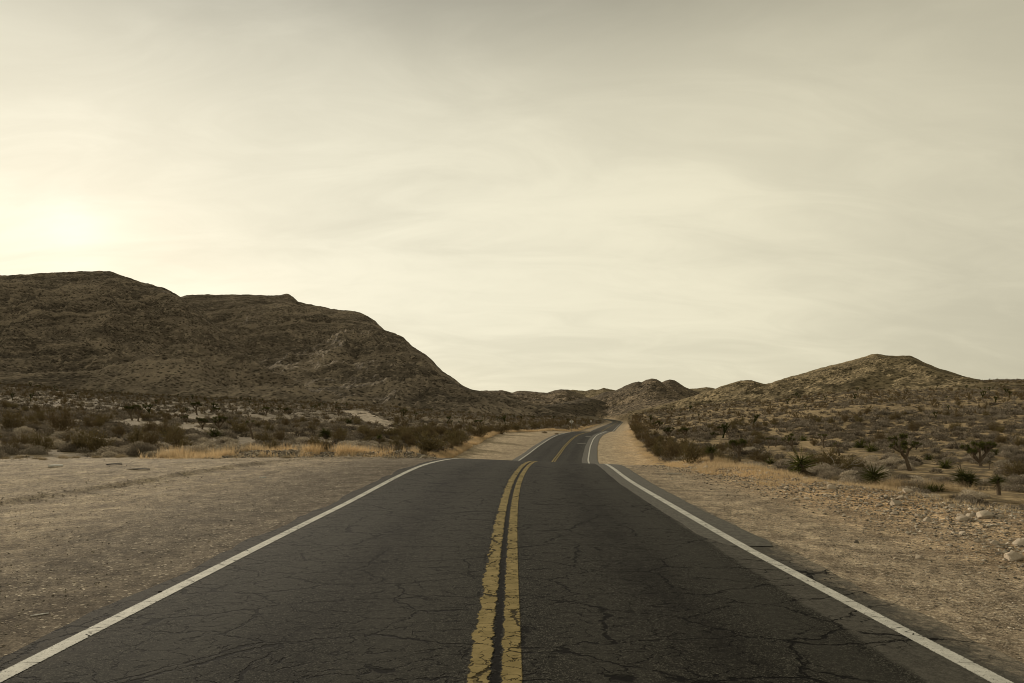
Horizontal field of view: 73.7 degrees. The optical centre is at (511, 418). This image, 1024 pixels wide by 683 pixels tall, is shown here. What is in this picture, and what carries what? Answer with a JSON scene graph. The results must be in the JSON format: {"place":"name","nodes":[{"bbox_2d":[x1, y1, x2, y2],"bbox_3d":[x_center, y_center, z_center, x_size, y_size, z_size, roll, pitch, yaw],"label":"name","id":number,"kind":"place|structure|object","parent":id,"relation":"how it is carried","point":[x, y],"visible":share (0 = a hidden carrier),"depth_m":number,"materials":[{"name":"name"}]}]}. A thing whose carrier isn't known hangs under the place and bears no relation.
{"place":"outdoors","nodes":[
{"label":"outdoors","id":0,"kind":"place"},
{"bbox_2d":[0,271,417,408],"bbox_3d":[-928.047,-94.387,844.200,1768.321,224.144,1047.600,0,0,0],"label":"mountain","id":1,"kind":"structure","parent":0,"point":[108,331],"depth_m":525.32,"materials":[{"name":"stone"}]},
{"bbox_2d":[343,411,393,430],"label":"path","id":2,"kind":"structure","parent":0,"point":[368,417],"depth_m":142.14,"materials":[{"name":"sand"}]},
{"bbox_2d":[182,294,579,416],"bbox_3d":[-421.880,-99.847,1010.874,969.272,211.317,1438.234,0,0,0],"label":"mountain","id":3,"kind":"structure","parent":0,"point":[339,353],"depth_m":587.06,"materials":[{"name":"stone"}]},
{"bbox_2d":[0,419,1023,682],"bbox_3d":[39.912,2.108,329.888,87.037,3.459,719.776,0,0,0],"label":"road","id":4,"kind":"structure","parent":0,"point":[616,581],"depth_m":5.80,"materials":[{"name":"asphalt"}]},
{"bbox_2d":[0,423,609,681],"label":"edge line","id":5,"kind":"object","parent":4,"relation":"on","point":[19,667],"visible":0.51,"depth_m":6.03,"materials":[{"name":"white paint"}]},
{"bbox_2d":[513,433,562,460],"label":"road patch","id":6,"kind":"object","parent":4,"relation":"on","point":[528,451],"visible":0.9,"depth_m":77.66,"materials":[{"name":"asphalt"}]},
{"bbox_2d":[467,421,616,682],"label":"line","id":7,"kind":"object","parent":4,"relation":"on","point":[485,648],"visible":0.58,"depth_m":5.80,"materials":[{"name":"yellow paint"}]},
{"bbox_2d":[582,431,771,545],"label":"road patch","id":8,"kind":"object","parent":4,"relation":"on","point":[739,534],"visible":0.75,"depth_m":12.43,"materials":[{"name":"asphalt"}]},
{"bbox_2d":[588,427,1012,682],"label":"edge line","id":9,"kind":"object","parent":4,"relation":"on","point":[968,664],"visible":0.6,"depth_m":5.87,"materials":[{"name":"white paint"}]},
{"bbox_2d":[0,379,1023,662],"bbox_3d":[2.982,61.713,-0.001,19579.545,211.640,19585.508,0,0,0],"label":"ground","id":10,"kind":"structure","parent":0,"point":[296,489],"depth_m":11.54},
{"bbox_2d":[0,439,19,450],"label":"creosote bush","id":11,"kind":"object","parent":10,"relation":"on","point":[5,444],"visible":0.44,"depth_m":30.01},
{"bbox_2d":[0,445,20,454],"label":"desert shrub","id":12,"kind":"object","parent":10,"relation":"on","point":[10,450],"visible":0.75,"depth_m":29.05,"materials":[{"name":"plant"}]},
{"bbox_2d":[0,407,30,428],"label":"creosote bush","id":13,"kind":"object","parent":10,"relation":"on","point":[8,422],"visible":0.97,"depth_m":58.25,"materials":[{"name":"plant"}]},
{"bbox_2d":[10,434,30,444],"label":"creosote bush","id":14,"kind":"object","parent":10,"relation":"on","point":[22,441],"visible":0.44,"depth_m":36.28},
{"bbox_2d":[14,426,35,432],"bbox_3d":[-38.700,0.986,54.217,1.615,0.829,1.839,0,0,-21],"label":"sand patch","id":15,"kind":"object","parent":10,"relation":"on","point":[23,428],"visible":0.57,"depth_m":54.07,"materials":[{"name":"sand"}]},
{"bbox_2d":[19,447,47,454],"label":"desert shrub","id":16,"kind":"object","parent":10,"relation":"on","point":[38,451],"visible":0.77,"depth_m":30.05,"materials":[{"name":"plant"}]},
{"bbox_2d":[27,429,55,450],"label":"creosote bush","id":17,"kind":"object","parent":10,"relation":"on","point":[49,442],"visible":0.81,"depth_m":31.06,"materials":[{"name":"plant"}]},
{"bbox_2d":[44,405,81,432],"bbox_3d":[-37.417,0.047,56.687,2.746,2.783,2.251,0,0,1],"label":"creosote bush","id":18,"kind":"object","parent":10,"relation":"on","point":[62,426],"visible":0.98,"depth_m":56.69,"materials":[{"name":"plant"}]},
{"bbox_2d":[58,442,94,451],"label":"desert shrub","id":19,"kind":"object","parent":10,"relation":"on","point":[67,449],"visible":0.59,"depth_m":33.30,"materials":[{"name":"plant"}]},
{"bbox_2d":[67,425,99,451],"bbox_3d":[-20.883,0.995,33.387,1.471,1.372,1.388,0,0,-28],"label":"creosote bush","id":20,"kind":"object","parent":10,"relation":"on","point":[76,441],"visible":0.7,"depth_m":33.33,"materials":[{"name":"plant"}]},
{"bbox_2d":[83,415,98,426],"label":"creosote bush","id":21,"kind":"object","parent":10,"relation":"on","point":[89,423],"visible":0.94,"depth_m":67.83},
{"bbox_2d":[78,430,119,451],"bbox_3d":[-19.662,1.121,32.773,1.716,1.174,1.422,0,0,-1],"label":"creosote bush","id":22,"kind":"object","parent":10,"relation":"on","point":[97,444],"visible":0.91,"depth_m":32.60,"materials":[{"name":"plant"}]},
{"bbox_2d":[100,451,116,456],"bbox_3d":[-16.943,1.533,28.812,0.831,0.359,0.786,0,0,24],"label":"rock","id":23,"kind":"object","parent":10,"relation":"on","point":[110,453],"visible":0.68,"depth_m":28.74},
{"bbox_2d":[94,446,123,455],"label":"desert shrub","id":24,"kind":"object","parent":10,"relation":"on","point":[112,449],"visible":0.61,"depth_m":29.78,"materials":[{"name":"plant"}]},
{"bbox_2d":[106,440,127,448],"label":"desert shrub","id":25,"kind":"object","parent":10,"relation":"on","point":[118,442],"visible":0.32,"depth_m":38.28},
{"bbox_2d":[110,423,125,435],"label":"creosote bush","id":26,"kind":"object","parent":10,"relation":"on","point":[117,430],"visible":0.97,"depth_m":55.72,"materials":[{"name":"plant"}]},
{"bbox_2d":[124,404,141,419],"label":"joshua tree","id":27,"kind":"object","parent":10,"relation":"on","point":[129,408],"visible":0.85,"depth_m":99.90,"materials":[{"name":"green plant"}]},
{"bbox_2d":[123,426,144,443],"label":"creosote bush","id":28,"kind":"object","parent":10,"relation":"on","point":[132,438],"visible":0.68,"depth_m":44.44,"materials":[{"name":"plant"}]},
{"bbox_2d":[125,442,158,455],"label":"desert shrub","id":29,"kind":"object","parent":10,"relation":"on","point":[137,448],"visible":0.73,"depth_m":29.52,"materials":[{"name":"plant"}]},
{"bbox_2d":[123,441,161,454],"bbox_3d":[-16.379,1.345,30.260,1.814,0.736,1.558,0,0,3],"label":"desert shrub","id":30,"kind":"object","parent":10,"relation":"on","point":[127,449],"visible":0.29,"depth_m":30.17,"materials":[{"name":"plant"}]},
{"bbox_2d":[136,426,162,447],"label":"creosote bush","id":31,"kind":"object","parent":10,"relation":"on","point":[149,439],"visible":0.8,"depth_m":36.58,"materials":[{"name":"plant"}]},
{"bbox_2d":[142,421,156,432],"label":"creosote bush","id":32,"kind":"object","parent":10,"relation":"on","point":[148,427],"visible":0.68,"depth_m":62.76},
{"bbox_2d":[158,423,185,438],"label":"creosote bush","id":33,"kind":"object","parent":10,"relation":"on","point":[174,430],"visible":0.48,"depth_m":49.78,"materials":[{"name":"plant"}]},
{"bbox_2d":[161,426,187,446],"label":"creosote bush","id":34,"kind":"object","parent":10,"relation":"on","point":[170,440],"visible":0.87,"depth_m":40.91,"materials":[{"name":"plant"}]},
{"bbox_2d":[174,436,194,447],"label":"creosote bush","id":35,"kind":"object","parent":10,"relation":"on","point":[184,443],"visible":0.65,"depth_m":36.72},
{"bbox_2d":[1,456,372,506],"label":"rubble","id":36,"kind":"object","parent":10,"relation":"on","point":[157,475],"visible":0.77,"depth_m":16.74,"materials":[{"name":"stone"}]},
{"bbox_2d":[185,443,211,452],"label":"desert shrub","id":37,"kind":"object","parent":10,"relation":"on","point":[200,447],"visible":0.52,"depth_m":30.43,"materials":[{"name":"plant"}]},
{"bbox_2d":[195,417,208,428],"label":"joshua tree","id":38,"kind":"object","parent":10,"relation":"on","point":[201,421],"visible":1,"depth_m":77.44,"materials":[{"name":"green plant"}]},
{"bbox_2d":[206,426,223,436],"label":"yucca","id":39,"kind":"object","parent":10,"relation":"on","point":[213,434],"visible":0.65,"depth_m":59.64,"materials":[{"name":"green plant"}]},
{"bbox_2d":[211,416,227,429],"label":"joshua tree","id":40,"kind":"object","parent":10,"relation":"on","point":[216,421],"visible":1,"depth_m":77.59,"materials":[{"name":"green plant"}]},
{"bbox_2d":[215,441,242,451],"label":"desert shrub","id":41,"kind":"object","parent":10,"relation":"on","point":[232,443],"visible":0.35,"depth_m":34.74,"materials":[{"name":"plant"}]},
{"bbox_2d":[230,420,245,433],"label":"creosote bush","id":42,"kind":"object","parent":10,"relation":"on","point":[241,428],"visible":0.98,"depth_m":67.36,"materials":[{"name":"plant"}]},
{"bbox_2d":[254,430,272,442],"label":"creosote bush","id":43,"kind":"object","parent":10,"relation":"on","point":[264,438],"visible":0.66,"depth_m":48.26,"materials":[{"name":"plant"}]},
{"bbox_2d":[261,437,279,449],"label":"creosote bush","id":44,"kind":"object","parent":10,"relation":"on","point":[273,445],"visible":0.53,"depth_m":33.46,"materials":[{"name":"plant"}]},
{"bbox_2d":[273,427,288,441],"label":"creosote bush","id":45,"kind":"object","parent":10,"relation":"on","point":[279,436],"visible":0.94,"depth_m":55.70,"materials":[{"name":"plant"}]},
{"bbox_2d":[138,441,435,458],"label":"dry grass","id":46,"kind":"structure","parent":10,"relation":"on","point":[175,454],"depth_m":29.04,"materials":[{"name":"plant"}]},
{"bbox_2d":[308,435,331,451],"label":"creosote bush","id":47,"kind":"object","parent":10,"relation":"on","point":[319,443],"visible":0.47,"depth_m":31.45,"materials":[{"name":"plant"}]},
{"bbox_2d":[318,427,332,438],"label":"yucca","id":48,"kind":"object","parent":10,"relation":"on","point":[325,433],"visible":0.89,"depth_m":63.72,"materials":[{"name":"green plant"}]},
{"bbox_2d":[361,425,375,436],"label":"creosote bush","id":49,"kind":"object","parent":10,"relation":"on","point":[366,432],"visible":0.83,"depth_m":68.64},
{"bbox_2d":[383,426,401,436],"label":"creosote bush","id":50,"kind":"object","parent":10,"relation":"on","point":[393,431],"visible":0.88,"depth_m":75.74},
{"bbox_2d":[401,430,415,442],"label":"creosote bush","id":51,"kind":"object","parent":10,"relation":"on","point":[408,436],"visible":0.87,"depth_m":68.92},
{"bbox_2d":[411,430,449,452],"bbox_3d":[-7.545,2.198,63.565,3.821,2.216,4.628,0,0,-11],"label":"creosote bush","id":52,"kind":"object","parent":10,"relation":"on","point":[429,446],"visible":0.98,"depth_m":63.07,"materials":[{"name":"plant"}]},
{"bbox_2d":[431,424,450,435],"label":"creosote bush","id":53,"kind":"object","parent":10,"relation":"on","point":[442,428],"visible":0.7,"depth_m":98.91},
{"bbox_2d":[446,428,472,442],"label":"creosote bush","id":54,"kind":"object","parent":10,"relation":"on","point":[460,436],"visible":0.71,"depth_m":78.42,"materials":[{"name":"plant"}]},
{"bbox_2d":[465,422,488,436],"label":"creosote bush","id":55,"kind":"object","parent":10,"relation":"on","point":[480,430],"visible":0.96,"depth_m":91.95,"materials":[{"name":"plant"}]},
{"bbox_2d":[492,422,512,433],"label":"creosote bush","id":56,"kind":"object","parent":10,"relation":"on","point":[502,430],"visible":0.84,"depth_m":110.31,"materials":[{"name":"plant"}]},
{"bbox_2d":[407,424,599,457],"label":"dry grass","id":57,"kind":"structure","parent":10,"relation":"on","point":[460,450],"depth_m":83.53,"materials":[{"name":"plant"}]},
{"bbox_2d":[0,378,1023,503],"bbox_3d":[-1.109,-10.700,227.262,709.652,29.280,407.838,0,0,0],"label":"scrub","id":58,"kind":"object","parent":10,"relation":"on","point":[855,433],"visible":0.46,"depth_m":105.25,"materials":[{"name":"plant"}]},
{"bbox_2d":[635,429,648,439],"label":"creosote bush","id":59,"kind":"object","parent":10,"relation":"on","point":[639,435],"visible":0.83,"depth_m":89.55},
{"bbox_2d":[643,435,657,448],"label":"creosote bush","id":60,"kind":"object","parent":10,"relation":"on","point":[646,442],"visible":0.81,"depth_m":75.39,"materials":[{"name":"plant"}]},
{"bbox_2d":[650,439,668,456],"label":"creosote bush","id":61,"kind":"object","parent":10,"relation":"on","point":[656,451],"visible":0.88,"depth_m":62.86,"materials":[{"name":"plant"}]},
{"bbox_2d":[660,439,685,459],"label":"creosote bush","id":62,"kind":"object","parent":10,"relation":"on","point":[673,454],"visible":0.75,"depth_m":56.83,"materials":[{"name":"plant"}]},
{"bbox_2d":[675,437,706,463],"bbox_3d":[7.118,1.260,27.039,1.254,1.237,1.147,0,0,40],"label":"creosote bush","id":63,"kind":"object","parent":10,"relation":"on","point":[690,455],"visible":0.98,"depth_m":26.87,"materials":[{"name":"plant"}]},
{"bbox_2d":[705,443,717,461],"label":"yucca","id":64,"kind":"object","parent":10,"relation":"on","point":[711,450],"visible":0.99,"depth_m":25.39,"materials":[{"name":"green plant"}]},
{"bbox_2d":[728,438,746,460],"bbox_3d":[18.919,2.668,57.319,1.572,2.143,2.285,0,0,14],"label":"joshua tree","id":65,"kind":"object","parent":10,"relation":"on","point":[740,443],"visible":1,"depth_m":57.10,"materials":[{"name":"green plant"}]},
{"bbox_2d":[747,449,772,462],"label":"creosote bush","id":66,"kind":"object","parent":10,"relation":"on","point":[759,457],"visible":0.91,"depth_m":55.53,"materials":[{"name":"plant"}]},
{"bbox_2d":[665,457,903,492],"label":"dry grass","id":67,"kind":"structure","parent":10,"relation":"on","point":[754,472],"depth_m":20.23,"materials":[{"name":"plant"}]},
{"bbox_2d":[781,433,795,452],"bbox_3d":[24.990,2.255,61.635,1.276,1.960,1.241,0,0,28],"label":"joshua tree","id":68,"kind":"object","parent":10,"relation":"on","point":[789,439],"visible":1,"depth_m":61.49,"materials":[{"name":"green plant"}]},
{"bbox_2d":[784,447,819,476],"bbox_3d":[16.845,2.578,39.760,2.142,2.179,2.189,0,0,-35],"label":"yucca","id":69,"kind":"object","parent":10,"relation":"on","point":[800,464],"visible":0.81,"depth_m":39.61,"materials":[{"name":"green plant"}]},
{"bbox_2d":[809,451,824,464],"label":"creosote bush","id":70,"kind":"object","parent":10,"relation":"on","point":[813,456],"visible":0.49,"depth_m":47.42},
{"bbox_2d":[617,430,1021,522],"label":"dry grass","id":71,"kind":"structure","parent":10,"relation":"on","point":[654,458],"depth_m":21.97,"materials":[{"name":"plant"}]},
{"bbox_2d":[808,462,832,473],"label":"desert shrub","id":72,"kind":"object","parent":10,"relation":"on","point":[823,468],"visible":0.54,"depth_m":42.63,"materials":[{"name":"plant"}]},
{"bbox_2d":[815,470,839,477],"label":"desert shrub","id":73,"kind":"object","parent":10,"relation":"on","point":[832,474],"visible":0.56,"depth_m":39.59,"materials":[{"name":"plant"}]},
{"bbox_2d":[631,460,1023,586],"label":"rubble","id":74,"kind":"object","parent":10,"relation":"on","point":[979,531],"visible":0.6,"depth_m":12.08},
{"bbox_2d":[814,445,849,466],"bbox_3d":[21.798,2.656,46.290,2.265,1.780,2.089,0,0,44],"label":"creosote bush","id":75,"kind":"object","parent":10,"relation":"on","point":[830,461],"visible":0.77,"depth_m":46.37,"materials":[{"name":"plant"}]},
{"bbox_2d":[838,469,858,477],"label":"desert shrub","id":76,"kind":"object","parent":10,"relation":"on","point":[851,471],"visible":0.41,"depth_m":40.39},
{"bbox_2d":[837,475,860,484],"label":"desert shrub","id":77,"kind":"object","parent":10,"relation":"on","point":[846,479],"visible":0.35,"depth_m":34.86,"materials":[{"name":"plant"}]},
{"bbox_2d":[834,454,867,470],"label":"creosote bush","id":78,"kind":"object","parent":10,"relation":"on","point":[847,465],"visible":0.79,"depth_m":43.81,"materials":[{"name":"plant"}]},
{"bbox_2d":[852,438,869,447],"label":"yucca","id":79,"kind":"object","parent":10,"relation":"on","point":[858,445],"visible":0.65,"depth_m":66.01,"materials":[{"name":"green plant"}]},
{"bbox_2d":[864,443,878,451],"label":"yucca","id":80,"kind":"object","parent":10,"relation":"on","point":[871,449],"visible":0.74,"depth_m":61.87,"materials":[{"name":"green plant"}]},
{"bbox_2d":[864,455,880,461],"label":"desert shrub","id":81,"kind":"object","parent":10,"relation":"on","point":[872,457],"visible":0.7,"depth_m":51.42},
{"bbox_2d":[856,459,890,485],"bbox_3d":[18.346,2.866,34.630,1.722,1.715,1.685,0,0,26],"label":"yucca","id":82,"kind":"object","parent":10,"relation":"on","point":[874,476],"visible":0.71,"depth_m":34.51,"materials":[{"name":"green plant"}]},
{"bbox_2d":[874,459,895,465],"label":"desert shrub","id":83,"kind":"object","parent":10,"relation":"on","point":[883,462],"visible":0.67,"depth_m":49.58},
{"bbox_2d":[886,433,917,470],"bbox_3d":[25.595,2.277,45.065,1.836,2.820,1.784,0,0,10],"label":"joshua tree","id":84,"kind":"object","parent":10,"relation":"on","point":[903,442],"visible":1,"depth_m":44.86,"materials":[{"name":"green plant"}]},
{"bbox_2d":[891,473,913,481],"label":"desert shrub","id":85,"kind":"object","parent":10,"relation":"on","point":[904,477],"visible":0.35,"depth_m":36.20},
{"bbox_2d":[898,480,925,488],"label":"desert shrub","id":86,"kind":"object","parent":10,"relation":"on","point":[913,483],"visible":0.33,"depth_m":33.40,"materials":[{"name":"plant"}]},
{"bbox_2d":[829,477,995,491],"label":"dry grass","id":87,"kind":"structure","parent":10,"relation":"on","point":[891,484],"depth_m":33.67,"materials":[{"name":"plant"}]},
{"bbox_2d":[936,458,955,468],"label":"yucca","id":88,"kind":"object","parent":10,"relation":"on","point":[946,465],"visible":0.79,"depth_m":46.94,"materials":[{"name":"green plant"}]},
{"bbox_2d":[949,466,982,486],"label":"yucca","id":89,"kind":"object","parent":10,"relation":"on","point":[967,478],"visible":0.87,"depth_m":35.54,"materials":[{"name":"green plant"}]},
{"bbox_2d":[957,489,982,500],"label":"desert shrub","id":90,"kind":"object","parent":10,"relation":"on","point":[974,493],"visible":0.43,"depth_m":28.76,"materials":[{"name":"plant"}]},
{"bbox_2d":[959,440,996,465],"bbox_3d":[32.442,2.467,47.647,2.108,1.967,2.188,0,0,-23],"label":"joshua tree","id":91,"kind":"object","parent":10,"relation":"on","point":[982,446],"visible":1,"depth_m":47.38,"materials":[{"name":"green plant"}]},
{"bbox_2d":[976,510,993,518],"bbox_3d":[7.313,1.506,10.553,0.220,0.148,0.213,0,0,-7],"label":"rock","id":92,"kind":"object","parent":10,"relation":"on","point":[983,514],"visible":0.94,"depth_m":10.49,"materials":[{"name":"stone"}]},
{"bbox_2d":[987,471,1009,494],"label":"yucca","id":93,"kind":"object","parent":10,"relation":"on","point":[997,480],"visible":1,"depth_m":31.12,"materials":[{"name":"green plant"}]},
{"bbox_2d":[994,433,1009,443],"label":"creosote bush","id":94,"kind":"object","parent":10,"relation":"on","point":[999,439],"visible":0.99,"depth_m":65.67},
{"bbox_2d":[993,459,1010,466],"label":"desert shrub","id":95,"kind":"object","parent":10,"relation":"on","point":[1000,462],"visible":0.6,"depth_m":46.39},
{"bbox_2d":[993,463,1023,474],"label":"desert shrub","id":96,"kind":"object","parent":10,"relation":"on","point":[999,471],"visible":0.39,"depth_m":42.70,"materials":[{"name":"plant"}]},
{"bbox_2d":[997,444,1020,451],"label":"desert shrub","id":97,"kind":"object","parent":10,"relation":"on","point":[1006,447],"visible":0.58,"depth_m":59.47,"materials":[{"name":"plant"}]},
{"bbox_2d":[1000,459,1023,476],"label":"creosote bush","id":98,"kind":"object","parent":10,"relation":"on","point":[1018,467],"visible":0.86,"depth_m":41.29,"materials":[{"name":"plant"}]},
{"bbox_2d":[1001,483,1023,492],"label":"desert shrub","id":99,"kind":"object","parent":10,"relation":"on","point":[1016,486],"visible":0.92,"depth_m":32.91,"materials":[{"name":"plant"}]},
{"bbox_2d":[1004,551,1023,561],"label":"rock","id":100,"kind":"object","parent":10,"relation":"on","point":[1012,556],"visible":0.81,"depth_m":7.87,"materials":[{"name":"stone"}]},
{"bbox_2d":[1009,454,1023,463],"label":"desert shrub","id":101,"kind":"object","parent":10,"relation":"on","point":[1019,458],"visible":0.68,"depth_m":49.23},
{"bbox_2d":[1012,538,1023,545],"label":"rock","id":102,"kind":"object","parent":10,"relation":"on","point":[1019,541],"visible":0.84,"depth_m":8.75,"materials":[{"name":"stone"}]},
{"bbox_2d":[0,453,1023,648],"bbox_3d":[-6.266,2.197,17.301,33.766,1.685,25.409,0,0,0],"label":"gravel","id":103,"kind":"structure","parent":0,"point":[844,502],"depth_m":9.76,"materials":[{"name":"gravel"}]},
{"bbox_2d":[0,0,1023,392],"label":"sky","id":104,"kind":"structure","parent":0,"point":[545,196],"materials":[{"name":"beige"}]},
{"bbox_2d":[482,389,587,406],"bbox_3d":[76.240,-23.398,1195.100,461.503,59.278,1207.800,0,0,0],"label":"hill","id":105,"kind":"structure","parent":0,"point":[543,399],"depth_m":983.43,"materials":[{"name":"stone"}]},
{"bbox_2d":[544,398,607,415],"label":"hill","id":106,"kind":"structure","parent":0,"point":[587,407],"depth_m":664.31,"materials":[{"name":"stone"}]},
{"bbox_2d":[565,388,614,397],"bbox_3d":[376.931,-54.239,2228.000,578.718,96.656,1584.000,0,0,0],"label":"hill","id":107,"kind":"structure","parent":0,"point":[590,393],"depth_m":2174.36,"materials":[{"name":"stone"}]},
{"bbox_2d":[591,379,685,418],"bbox_3d":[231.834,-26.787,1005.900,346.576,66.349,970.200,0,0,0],"label":"hill","id":108,"kind":"structure","parent":0,"point":[645,394],"depth_m":723.10,"materials":[{"name":"stone"}]},
{"bbox_2d":[662,379,699,397],"bbox_3d":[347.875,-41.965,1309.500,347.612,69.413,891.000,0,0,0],"label":"hill","id":109,"kind":"structure","parent":0,"point":[677,388],"depth_m":1221.23,"materials":[{"name":"stone"}]},
{"bbox_2d":[692,387,714,392],"bbox_3d":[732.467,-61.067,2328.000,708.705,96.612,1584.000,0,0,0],"label":"hill","id":110,"kind":"structure","parent":0,"point":[703,389],"depth_m":2311.10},
{"bbox_2d":[628,354,1023,422],"bbox_3d":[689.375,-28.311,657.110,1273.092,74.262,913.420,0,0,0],"label":"hill","id":111,"kind":"structure","parent":0,"point":[877,371],"depth_m":388.61,"materials":[{"name":"stone"}]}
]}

